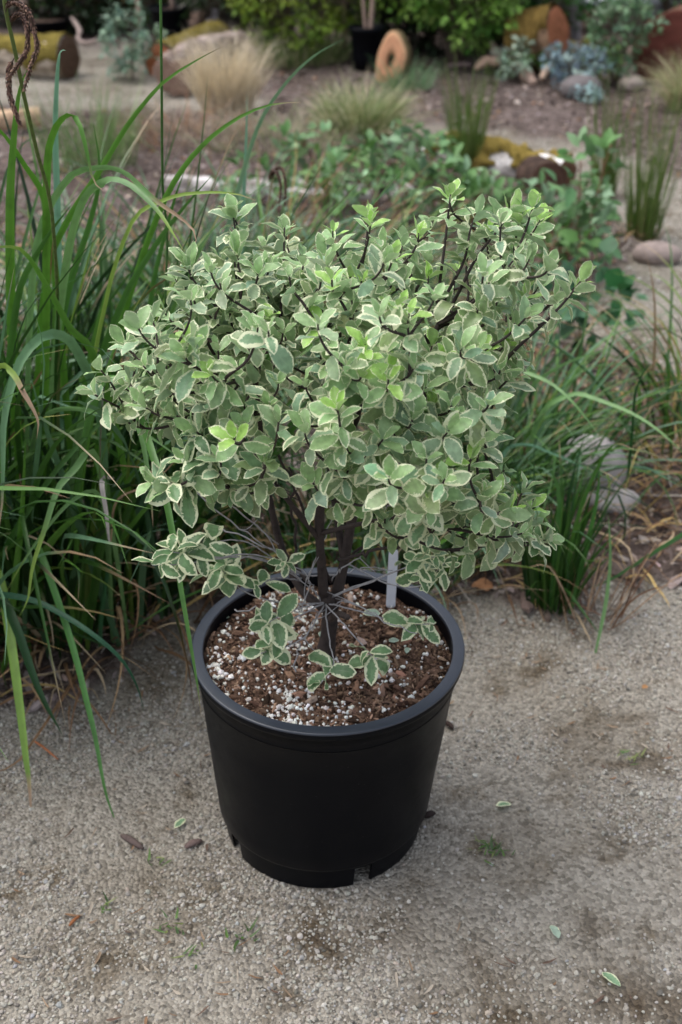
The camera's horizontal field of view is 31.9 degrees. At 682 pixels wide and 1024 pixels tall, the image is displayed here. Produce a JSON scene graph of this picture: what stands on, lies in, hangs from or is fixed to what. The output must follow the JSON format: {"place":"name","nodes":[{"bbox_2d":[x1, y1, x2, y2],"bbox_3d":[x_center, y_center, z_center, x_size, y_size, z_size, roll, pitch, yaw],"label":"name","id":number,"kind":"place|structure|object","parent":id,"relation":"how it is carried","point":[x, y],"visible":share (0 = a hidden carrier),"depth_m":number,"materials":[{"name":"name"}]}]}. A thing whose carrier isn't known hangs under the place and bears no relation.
{"place":"outdoors","nodes":[
{"label":"outdoors","id":0,"kind":"place"},
{"bbox_2d":[0,0,681,1023],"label":"ground","id":1,"kind":"structure","parent":0,"point":[530,878],"depth_m":2.04,"materials":[{"name":"soil"}]},
{"bbox_2d":[0,107,41,130],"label":"fallen log","id":2,"kind":"object","parent":1,"relation":"on","point":[9,115],"visible":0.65,"depth_m":6.15,"materials":[{"name":"beige wood"}]},
{"bbox_2d":[0,32,80,78],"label":"fallen log","id":3,"kind":"object","parent":1,"relation":"on","point":[53,44],"visible":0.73,"depth_m":7.46,"materials":[{"name":"yellow wood"}]},
{"bbox_2d":[70,16,97,44],"bbox_3d":[-1.745,-3.201,7.951,0.101,0.119,0.481,-17,34,-26],"label":"twisted root","id":4,"kind":"object","parent":3,"relation":"on","point":[79,32],"visible":0.97,"depth_m":7.89,"materials":[{"name":"beige plant"}]},
{"bbox_2d":[20,15,70,33],"bbox_3d":[-2.130,-3.497,8.649,0.357,0.140,0.357,0,31,0],"label":"plant pot","id":5,"kind":"object","parent":1,"relation":"on","point":[51,24],"visible":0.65,"depth_m":8.54,"materials":[{"name":"black plastic"}]},
{"bbox_2d":[34,741,57,759],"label":"twig","id":6,"kind":"object","parent":1,"relation":"on","point":[45,748],"visible":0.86,"depth_m":2.15,"materials":[{"name":"brown wood"}]},
{"bbox_2d":[0,0,95,26],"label":"dark bush","id":7,"kind":"object","parent":1,"relation":"on","point":[2,15],"visible":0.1,"depth_m":9.23,"materials":[{"name":"green plant"}]},
{"bbox_2d":[8,0,132,37],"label":"dark undergrowth","id":8,"kind":"object","parent":1,"relation":"on","point":[37,7],"visible":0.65,"depth_m":8.73,"materials":[{"name":"green plant"}]},
{"bbox_2d":[2,67,189,176],"bbox_3d":[-1.177,-1.817,5.498,0.881,0.484,0.796,-20,36,-30],"label":"grass tussock","id":9,"kind":"object","parent":1,"relation":"on","point":[100,129],"depth_m":5.51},
{"bbox_2d":[42,0,184,30],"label":"green bush","id":10,"kind":"object","parent":1,"relation":"on","point":[131,5],"visible":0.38,"depth_m":8.84,"materials":[{"name":"green plant"}]},
{"bbox_2d":[97,0,158,80],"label":"glaucous shrub","id":11,"kind":"object","parent":1,"relation":"on","point":[120,63],"visible":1,"depth_m":7.33,"materials":[{"name":"green plant"}]},
{"bbox_2d":[120,834,143,849],"bbox_3d":[-0.344,0.541,1.967,0.050,0.012,0.011,19,35,29],"label":"bark piece","id":12,"kind":"object","parent":1,"relation":"on","point":[129,839],"visible":1,"depth_m":1.96,"materials":[{"name":"brown wood"}]},
{"bbox_2d":[124,23,174,74],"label":"glaucous shrub","id":13,"kind":"object","parent":1,"relation":"on","point":[148,33],"visible":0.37,"depth_m":7.58,"materials":[{"name":"green plant"}]},
{"bbox_2d":[148,4,187,41],"bbox_3d":[-1.217,-3.448,8.464,0.284,0.250,0.284,0,31,0],"label":"plant pot","id":14,"kind":"object","parent":1,"relation":"on","point":[171,19],"visible":0.68,"depth_m":8.36,"materials":[{"name":"black plastic"}]},
{"bbox_2d":[174,818,185,827],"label":"fallen leaf","id":15,"kind":"object","parent":1,"relation":"on","point":[179,822],"visible":1,"depth_m":2.00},
{"bbox_2d":[145,20,229,75],"bbox_3d":[-0.998,-3.036,7.845,0.242,0.252,0.876,11,32,18],"label":"fallen log","id":16,"kind":"object","parent":1,"relation":"on","point":[151,62],"visible":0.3,"depth_m":7.64,"materials":[{"name":"yellow plant"}]},
{"bbox_2d":[184,839,202,848],"bbox_3d":[-0.243,0.543,1.962,0.032,0.011,0.012,-15,34,-23],"label":"bark piece","id":17,"kind":"object","parent":1,"relation":"on","point":[191,843],"visible":1,"depth_m":1.96,"materials":[{"name":"brown wood"}]},
{"bbox_2d":[99,84,293,157],"bbox_3d":[-0.747,-1.982,6.005,1.019,0.255,0.996,-15,34,-24],"label":"dead tussock","id":18,"kind":"object","parent":1,"relation":"on","point":[166,125],"visible":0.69,"depth_m":6.03,"materials":[{"name":"beige plant"}]},
{"bbox_2d":[153,30,256,96],"bbox_3d":[-0.833,-2.773,7.362,0.295,0.314,0.982,10,32,17],"label":"fallen log","id":19,"kind":"object","parent":1,"relation":"on","point":[174,91],"visible":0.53,"depth_m":7.03,"materials":[{"name":"stone"}]},
{"bbox_2d":[174,0,248,19],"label":"green bush","id":20,"kind":"object","parent":1,"relation":"on","point":[199,6],"visible":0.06,"depth_m":9.53,"materials":[{"name":"green plant"}]},
{"bbox_2d":[155,22,291,115],"bbox_3d":[-0.631,-2.405,6.480,0.846,0.498,0.758,-25,38,-35],"label":"grass tussock","id":21,"kind":"object","parent":1,"relation":"on","point":[237,81],"depth_m":6.45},
{"bbox_2d":[178,0,292,39],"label":"dark undergrowth","id":22,"kind":"object","parent":1,"relation":"on","point":[208,5],"visible":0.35,"depth_m":8.31,"materials":[{"name":"green plant"}]},
{"bbox_2d":[188,10,205,28],"bbox_3d":[-1.011,-3.457,8.407,0.130,0.146,0.104,9,32,15],"label":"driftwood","id":23,"kind":"object","parent":22,"relation":"on","point":[194,21],"visible":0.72,"depth_m":8.37,"materials":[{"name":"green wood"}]},
{"bbox_2d":[205,8,219,20],"bbox_3d":[-0.902,-3.470,8.401,0.110,0.136,0.107,0,31,0],"label":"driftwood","id":24,"kind":"object","parent":22,"relation":"on","point":[215,13],"visible":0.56,"depth_m":8.36,"materials":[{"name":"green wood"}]},
{"bbox_2d":[0,0,482,817],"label":"sedge clump","id":25,"kind":"object","parent":1,"relation":"on","point":[60,456],"visible":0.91,"depth_m":2.09,"materials":[{"name":"green plant"}]},
{"bbox_2d":[208,149,302,220],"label":"broadleaf shrub","id":26,"kind":"object","parent":1,"relation":"on","point":[264,161],"visible":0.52,"depth_m":4.91,"materials":[{"name":"green plant"}]},
{"bbox_2d":[164,175,377,206],"bbox_3d":[-0.314,-1.388,5.190,0.961,0.157,0.134,8,31,14],"label":"fallen log","id":27,"kind":"object","parent":1,"relation":"on","point":[210,181],"visible":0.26,"depth_m":5.16,"materials":[{"name":"stone"}]},
{"bbox_2d":[174,91,376,163],"bbox_3d":[-0.286,-1.902,5.835,1.074,0.288,1.000,0,31,0],"label":"dead tussock","id":28,"kind":"object","parent":1,"relation":"on","point":[219,146],"visible":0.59,"depth_m":5.88,"materials":[{"name":"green plant"}]},
{"bbox_2d":[229,18,351,70],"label":"grass tussock","id":29,"kind":"object","parent":1,"relation":"on","point":[322,56],"depth_m":7.75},
{"bbox_2d":[0,118,601,435],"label":"grass clump","id":30,"kind":"object","parent":1,"relation":"on","point":[360,234],"visible":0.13,"depth_m":3.77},
{"bbox_2d":[226,0,383,61],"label":"green bush","id":31,"kind":"object","parent":1,"relation":"on","point":[271,10],"visible":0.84,"depth_m":7.79,"materials":[{"name":"green plant"}]},
{"bbox_2d":[267,118,368,176],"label":"broadleaf shrub","id":32,"kind":"object","parent":1,"relation":"on","point":[304,146],"visible":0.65,"depth_m":5.35,"materials":[{"name":"green plant"}]},
{"bbox_2d":[191,567,464,887],"bbox_3d":[-0.020,0.359,1.918,0.417,0.375,0.417,0,31,0],"label":"plant pot","id":33,"kind":"object","parent":1,"relation":"on","point":[307,806],"visible":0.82,"depth_m":1.78,"materials":[{"name":"black plastic"}]},
{"bbox_2d":[204,584,450,725],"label":"potting soil","id":34,"kind":"structure","parent":33,"relation":"in","point":[275,690],"depth_m":1.80,"materials":[{"name":"soil"},{"name":"bark chips"},{"name":"perlite"}]},
{"bbox_2d":[74,178,595,691],"bbox_3d":[-0.005,-0.061,1.647,0.681,0.741,0.616,0,31,0],"label":"variegated shrub","id":35,"kind":"object","parent":34,"relation":"on","point":[366,326],"visible":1,"depth_m":1.49,"materials":[{"name":"green plant"}]},
{"bbox_2d":[363,609,380,616],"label":"fallen leaf","id":36,"kind":"object","parent":34,"relation":"on","point":[375,611],"visible":0.72,"depth_m":1.91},
{"bbox_2d":[386,550,397,607],"bbox_3d":[0.082,0.107,1.913,0.018,0.109,0.007,0,31,0],"label":"plant tag","id":37,"kind":"object","parent":34,"relation":"in","point":[391,589],"visible":0.74,"depth_m":1.91,"materials":[{"name":"white plastic"}]},
{"bbox_2d":[278,142,377,209],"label":"broadleaf shrub","id":38,"kind":"object","parent":1,"relation":"on","point":[333,160],"visible":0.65,"depth_m":4.91,"materials":[{"name":"green plant"}]},
{"bbox_2d":[52,376,626,641],"bbox_3d":[-0.020,-0.041,2.530,1.266,0.437,0.878,0,31,0],"label":"grass clump","id":39,"kind":"object","parent":1,"relation":"on","point":[305,536],"visible":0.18,"depth_m":2.54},
{"bbox_2d":[0,220,681,731],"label":"dead grass","id":40,"kind":"structure","parent":1,"relation":"on","point":[24,684],"depth_m":2.72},
{"bbox_2d":[0,63,681,712],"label":"bark mulch","id":41,"kind":"object","parent":1,"relation":"on","point":[526,605],"visible":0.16,"depth_m":5.02,"materials":[{"name":"brown wood"}]},
{"bbox_2d":[474,55,499,70],"bbox_3d":[0.921,-2.822,7.506,0.170,0.097,0.075,0,31,0],"label":"driftwood","id":42,"kind":"object","parent":41,"relation":"on","point":[481,62],"visible":0.89,"depth_m":7.49,"materials":[{"name":"brown wood"}]},
{"bbox_2d":[490,41,501,61],"bbox_3d":[0.982,-2.913,7.569,0.063,0.103,0.212,-6,31,-9],"label":"driftwood","id":43,"kind":"object","parent":42,"relation":"on","point":[493,43],"visible":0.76,"depth_m":7.55,"materials":[{"name":"grey wood"}]},
{"bbox_2d":[341,1,346,48],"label":"sapling","id":44,"kind":"object","parent":1,"relation":"on","point":[345,30],"visible":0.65,"depth_m":7.93,"materials":[{"name":"plant"}]},
{"bbox_2d":[11,480,681,1023],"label":"leaf litter","id":45,"kind":"object","parent":1,"relation":"on","point":[287,952],"visible":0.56,"depth_m":1.86,"materials":[{"name":"brown plant"}]},
{"bbox_2d":[270,0,437,49],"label":"dark bush","id":46,"kind":"object","parent":1,"relation":"on","point":[352,12],"visible":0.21,"depth_m":8.17,"materials":[{"name":"green plant"}]},
{"bbox_2d":[320,134,404,192],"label":"broadleaf shrub","id":47,"kind":"object","parent":1,"relation":"on","point":[366,149],"visible":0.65,"depth_m":5.15,"materials":[{"name":"green plant"}]},
{"bbox_2d":[279,64,445,142],"bbox_3d":[0.095,-2.080,6.040,0.914,0.388,0.832,0,31,0],"label":"grass tussock","id":48,"kind":"object","parent":1,"relation":"on","point":[387,112],"depth_m":6.00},
{"bbox_2d":[349,23,385,71],"bbox_3d":[0.164,-2.939,7.561,0.231,0.260,0.231,0,31,0],"label":"plant pot","id":49,"kind":"object","parent":1,"relation":"on","point":[366,42],"visible":0.94,"depth_m":7.49,"materials":[{"name":"black plastic"}]},
{"bbox_2d":[361,0,366,27],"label":"sapling","id":50,"kind":"object","parent":49,"relation":"in","point":[364,14],"visible":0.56,"depth_m":7.48,"materials":[{"name":"brown plant"}]},
{"bbox_2d":[368,0,374,27],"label":"sapling","id":51,"kind":"object","parent":49,"relation":"in","point":[371,13],"visible":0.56,"depth_m":7.46,"materials":[{"name":"brown plant"}]},
{"bbox_2d":[100,748,645,968],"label":"seedling weeds","id":52,"kind":"object","parent":1,"relation":"on","point":[490,843],"visible":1,"depth_m":1.86,"materials":[{"name":"green plant"}]},
{"bbox_2d":[332,153,440,232],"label":"broadleaf shrub","id":53,"kind":"object","parent":1,"relation":"on","point":[387,178],"visible":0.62,"depth_m":4.74,"materials":[{"name":"green plant"}]},
{"bbox_2d":[376,30,411,81],"bbox_3d":[0.323,-2.778,7.324,0.218,0.332,0.106,18,35,27],"label":"log slice","id":54,"kind":"object","parent":1,"relation":"on","point":[396,43],"visible":0.8,"depth_m":7.27,"materials":[{"name":"brown wood"}]},
{"bbox_2d":[356,51,444,91],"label":"grass tussock","id":55,"kind":"object","parent":1,"relation":"on","point":[424,78],"depth_m":7.11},
{"bbox_2d":[390,183,412,201],"bbox_3d":[0.264,-1.369,5.118,0.099,0.082,0.086,-20,36,-30],"label":"stone","id":56,"kind":"object","parent":1,"relation":"on","point":[393,191],"visible":0.21,"depth_m":5.09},
{"bbox_2d":[348,117,456,169],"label":"broadleaf shrub","id":57,"kind":"object","parent":1,"relation":"on","point":[402,130],"visible":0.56,"depth_m":5.32,"materials":[{"name":"green plant"}]},
{"bbox_2d":[348,0,478,55],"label":"dark undergrowth","id":58,"kind":"object","parent":1,"relation":"on","point":[427,43],"visible":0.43,"depth_m":8.09,"materials":[{"name":"green plant"}]},
{"bbox_2d":[365,129,463,186],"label":"broadleaf shrub","id":59,"kind":"object","parent":1,"relation":"on","point":[444,143],"visible":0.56,"depth_m":5.19,"materials":[{"name":"green plant"}]},
{"bbox_2d":[425,810,435,817],"bbox_3d":[0.150,0.510,2.018,0.022,0.011,0.012,-11,32,-18],"label":"bark piece","id":60,"kind":"object","parent":1,"relation":"on","point":[429,813],"visible":0.85,"depth_m":2.01,"materials":[{"name":"brown wood"}]},
{"bbox_2d":[391,153,480,220],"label":"broadleaf shrub","id":61,"kind":"object","parent":1,"relation":"on","point":[455,161],"visible":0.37,"depth_m":4.92,"materials":[{"name":"green plant"}]},
{"bbox_2d":[377,0,529,63],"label":"green bush","id":62,"kind":"object","parent":1,"relation":"on","point":[430,11],"visible":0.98,"depth_m":7.49,"materials":[{"name":"green plant"}]},
{"bbox_2d":[404,167,513,241],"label":"broadleaf shrub","id":63,"kind":"object","parent":1,"relation":"on","point":[483,183],"visible":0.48,"depth_m":4.62,"materials":[{"name":"green plant"}]},
{"bbox_2d":[446,62,471,67],"bbox_3d":[0.751,-2.847,7.607,0.168,0.033,0.029,0,31,0],"label":"driftwood","id":64,"kind":"object","parent":1,"relation":"on","point":[462,64],"visible":0.94,"depth_m":7.60,"materials":[{"name":"brown wood"}]},
{"bbox_2d":[437,53,503,170],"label":"rush tuft","id":65,"kind":"object","parent":1,"relation":"on","point":[475,138],"visible":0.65,"depth_m":5.49,"materials":[{"name":"green plant"}]},
{"bbox_2d":[272,272,681,652],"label":"grass clump","id":66,"kind":"object","parent":1,"relation":"on","point":[533,438],"visible":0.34,"depth_m":2.78,"materials":[{"name":"plant"}]},
{"bbox_2d":[413,0,550,50],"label":"dark undergrowth","id":67,"kind":"object","parent":1,"relation":"on","point":[495,40],"visible":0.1,"depth_m":8.07,"materials":[{"name":"green plant"}]},
{"bbox_2d":[472,578,492,590],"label":"dry leaf","id":68,"kind":"object","parent":1,"relation":"on","point":[480,583],"visible":0.97,"depth_m":2.59,"materials":[{"name":"brown plant"}]},
{"bbox_2d":[434,168,538,221],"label":"broadleaf shrub","id":69,"kind":"object","parent":1,"relation":"on","point":[496,172],"visible":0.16,"depth_m":4.86,"materials":[{"name":"green plant"}]},
{"bbox_2d":[422,130,576,187],"bbox_3d":[0.722,-1.643,5.587,0.233,0.232,0.840,-23,37,-33],"label":"fallen log","id":70,"kind":"object","parent":1,"relation":"on","point":[504,157],"visible":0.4,"depth_m":5.48,"materials":[{"name":"yellow wood"}]},
{"bbox_2d":[496,801,510,806],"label":"fallen leaf","id":71,"kind":"object","parent":1,"relation":"on","point":[502,803],"visible":1,"depth_m":2.04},
{"bbox_2d":[490,34,535,81],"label":"silver plant","id":72,"kind":"object","parent":1,"relation":"on","point":[523,62],"visible":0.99,"depth_m":7.28,"materials":[{"name":"green plant"}]},
{"bbox_2d":[512,61,536,85],"bbox_3d":[1.136,-2.712,7.397,0.083,0.105,0.317,-5,31,-9],"label":"rock","id":73,"kind":"object","parent":1,"relation":"on","point":[529,79],"visible":0.58,"depth_m":7.32,"materials":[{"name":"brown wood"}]},
{"bbox_2d":[450,217,601,293],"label":"broadleaf shrub","id":74,"kind":"object","parent":1,"relation":"on","point":[570,236],"visible":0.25,"depth_m":4.04,"materials":[{"name":"green plant"}]},
{"bbox_2d":[473,178,582,245],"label":"broadleaf shrub","id":75,"kind":"object","parent":1,"relation":"on","point":[500,194],"visible":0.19,"depth_m":4.54,"materials":[{"name":"green plant"}]},
{"bbox_2d":[507,50,556,77],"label":"leafy plant","id":76,"kind":"object","parent":1,"relation":"on","point":[535,61],"visible":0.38,"depth_m":7.43,"materials":[{"name":"green plant"}]},
{"bbox_2d":[504,2,569,63],"bbox_3d":[1.228,-2.979,7.459,0.369,0.395,0.350,19,36,29],"label":"fallen log","id":77,"kind":"object","parent":1,"relation":"on","point":[543,26],"visible":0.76,"depth_m":7.34,"materials":[{"name":"brown wood"}]},
{"bbox_2d":[515,155,566,195],"bbox_3d":[0.879,-1.468,5.256,0.176,0.178,0.180,-9,32,-15],"label":"stone","id":78,"kind":"object","parent":1,"relation":"on","point":[529,167],"visible":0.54,"depth_m":5.19,"materials":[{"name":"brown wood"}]},
{"bbox_2d":[539,63,552,80],"bbox_3d":[1.264,-2.705,7.340,0.052,0.074,0.221,14,33,22],"label":"driftwood","id":79,"kind":"object","parent":1,"relation":"on","point":[543,76],"visible":0.65,"depth_m":7.28,"materials":[{"name":"brown wood"}]},
{"bbox_2d":[482,0,615,36],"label":"green bush","id":80,"kind":"object","parent":1,"relation":"on","point":[579,7],"visible":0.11,"depth_m":8.23,"materials":[{"name":"green plant"}]},
{"bbox_2d":[512,38,592,72],"bbox_3d":[1.385,-2.921,7.794,0.531,0.307,0.279,-13,33,-20],"label":"fallen log","id":81,"kind":"object","parent":1,"relation":"on","point":[579,44],"visible":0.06,"depth_m":7.73,"materials":[{"name":"wood"}]},
{"bbox_2d":[549,925,560,937],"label":"fallen leaf","id":82,"kind":"object","parent":1,"relation":"on","point":[555,930],"visible":1,"depth_m":1.80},
{"bbox_2d":[559,0,580,40],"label":"weathered post","id":83,"kind":"object","parent":1,"relation":"on","point":[575,34],"visible":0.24,"depth_m":8.54,"materials":[{"name":"grey wood"}]},
{"bbox_2d":[522,168,622,249],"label":"broadleaf shrub","id":84,"kind":"object","parent":1,"relation":"on","point":[607,193],"visible":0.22,"depth_m":4.58,"materials":[{"name":"green plant"}]},
{"bbox_2d":[522,196,625,266],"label":"broadleaf shrub","id":85,"kind":"object","parent":1,"relation":"on","point":[572,212],"visible":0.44,"depth_m":4.19,"materials":[{"name":"green plant"}]},
{"bbox_2d":[539,40,615,88],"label":"silver plant","id":86,"kind":"object","parent":1,"relation":"on","point":[584,50],"visible":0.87,"depth_m":7.01,"materials":[{"name":"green plant"}]},
{"bbox_2d":[560,74,601,100],"bbox_3d":[1.390,-2.456,6.927,0.241,0.151,0.201,0,31,0],"label":"stone","id":87,"kind":"object","parent":1,"relation":"on","point":[581,80],"visible":0.73,"depth_m":6.86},
{"bbox_2d":[516,236,648,358],"bbox_3d":[0.727,-0.599,3.523,0.378,0.380,0.352,23,38,34],"label":"round leaved shrub","id":88,"kind":"object","parent":1,"relation":"on","point":[614,281],"visible":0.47,"depth_m":3.45,"materials":[{"name":"green plant"}]},
{"bbox_2d":[487,431,681,637],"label":"grass clump","id":89,"kind":"object","parent":1,"relation":"on","point":[534,580],"visible":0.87,"depth_m":2.46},
{"bbox_2d":[568,81,604,104],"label":"silver plant","id":90,"kind":"object","parent":1,"relation":"on","point":[592,93],"visible":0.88,"depth_m":6.73,"materials":[{"name":"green plant"}]},
{"bbox_2d":[552,434,627,492],"bbox_3d":[0.607,-0.114,2.934,0.190,0.171,0.143,0,31,0],"label":"stone","id":91,"kind":"object","parent":1,"relation":"on","point":[613,473],"visible":0.31,"depth_m":2.88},
{"bbox_2d":[549,125,630,270],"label":"broadleaf shrub","id":92,"kind":"object","parent":1,"relation":"on","point":[594,144],"visible":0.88,"depth_m":4.16,"materials":[{"name":"green plant"}]},
{"bbox_2d":[502,225,681,525],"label":"grass clump","id":93,"kind":"object","parent":1,"relation":"on","point":[668,370],"visible":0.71,"depth_m":3.04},
{"bbox_2d":[577,31,631,81],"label":"leafy plant","id":94,"kind":"object","parent":1,"relation":"on","point":[620,61],"visible":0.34,"depth_m":7.25,"materials":[{"name":"green plant"}]},
{"bbox_2d":[577,75,641,197],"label":"rush tuft","id":95,"kind":"object","parent":1,"relation":"on","point":[612,158],"visible":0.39,"depth_m":5.13,"materials":[{"name":"green plant"}]},
{"bbox_2d":[602,972,620,985],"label":"fallen leaf","id":96,"kind":"object","parent":1,"relation":"on","point":[611,978],"visible":1,"depth_m":1.73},
{"bbox_2d":[585,487,640,513],"bbox_3d":[0.651,-0.027,2.881,0.140,0.059,0.105,0,31,0],"label":"stone","id":97,"kind":"object","parent":1,"relation":"on","point":[629,500],"visible":0.45,"depth_m":2.85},
{"bbox_2d":[583,5,647,26],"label":"shrub","id":98,"kind":"object","parent":1,"relation":"on","point":[615,20],"visible":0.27,"depth_m":9.01,"materials":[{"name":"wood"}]},
{"bbox_2d":[584,0,669,86],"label":"glaucous shrub","id":99,"kind":"object","parent":1,"relation":"on","point":[603,9],"visible":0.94,"depth_m":7.14,"materials":[{"name":"green plant"}]},
{"bbox_2d":[580,0,677,16],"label":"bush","id":100,"kind":"object","parent":1,"relation":"on","point":[659,7],"visible":0.11,"depth_m":8.82,"materials":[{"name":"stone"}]},
{"bbox_2d":[618,75,643,91],"bbox_3d":[1.738,-2.561,7.156,0.151,0.108,0.124,0,31,0],"label":"stone","id":101,"kind":"object","parent":1,"relation":"on","point":[631,82],"visible":0.84,"depth_m":7.11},
{"bbox_2d":[612,76,681,241],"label":"rush tuft","id":102,"kind":"object","parent":1,"relation":"on","point":[644,219],"visible":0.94,"depth_m":4.62,"materials":[{"name":"green plant"}]},
{"bbox_2d":[624,46,681,112],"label":"grass tussock","id":103,"kind":"object","parent":1,"relation":"on","point":[670,85],"depth_m":6.58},
{"bbox_2d":[631,5,681,79],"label":"fallen log","id":104,"kind":"object","parent":1,"relation":"on","point":[670,37],"visible":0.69,"depth_m":7.33,"materials":[{"name":"brown wood"}]},
{"bbox_2d":[632,241,681,265],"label":"stone","id":105,"kind":"object","parent":1,"relation":"on","point":[660,248],"visible":0.89,"depth_m":4.45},
{"bbox_2d":[653,0,681,15],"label":"green bush","id":106,"kind":"object","parent":1,"relation":"on","point":[666,6],"visible":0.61,"depth_m":8.80,"materials":[{"name":"green plant"}]},
{"bbox_2d":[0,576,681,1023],"bbox_3d":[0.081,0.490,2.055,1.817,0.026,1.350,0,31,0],"label":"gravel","id":107,"kind":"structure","parent":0,"point":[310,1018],"depth_m":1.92,"materials":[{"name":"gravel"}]},
{"bbox_2d":[0,89,681,372],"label":"gravel","id":108,"kind":"structure","parent":0,"point":[625,269],"depth_m":5.04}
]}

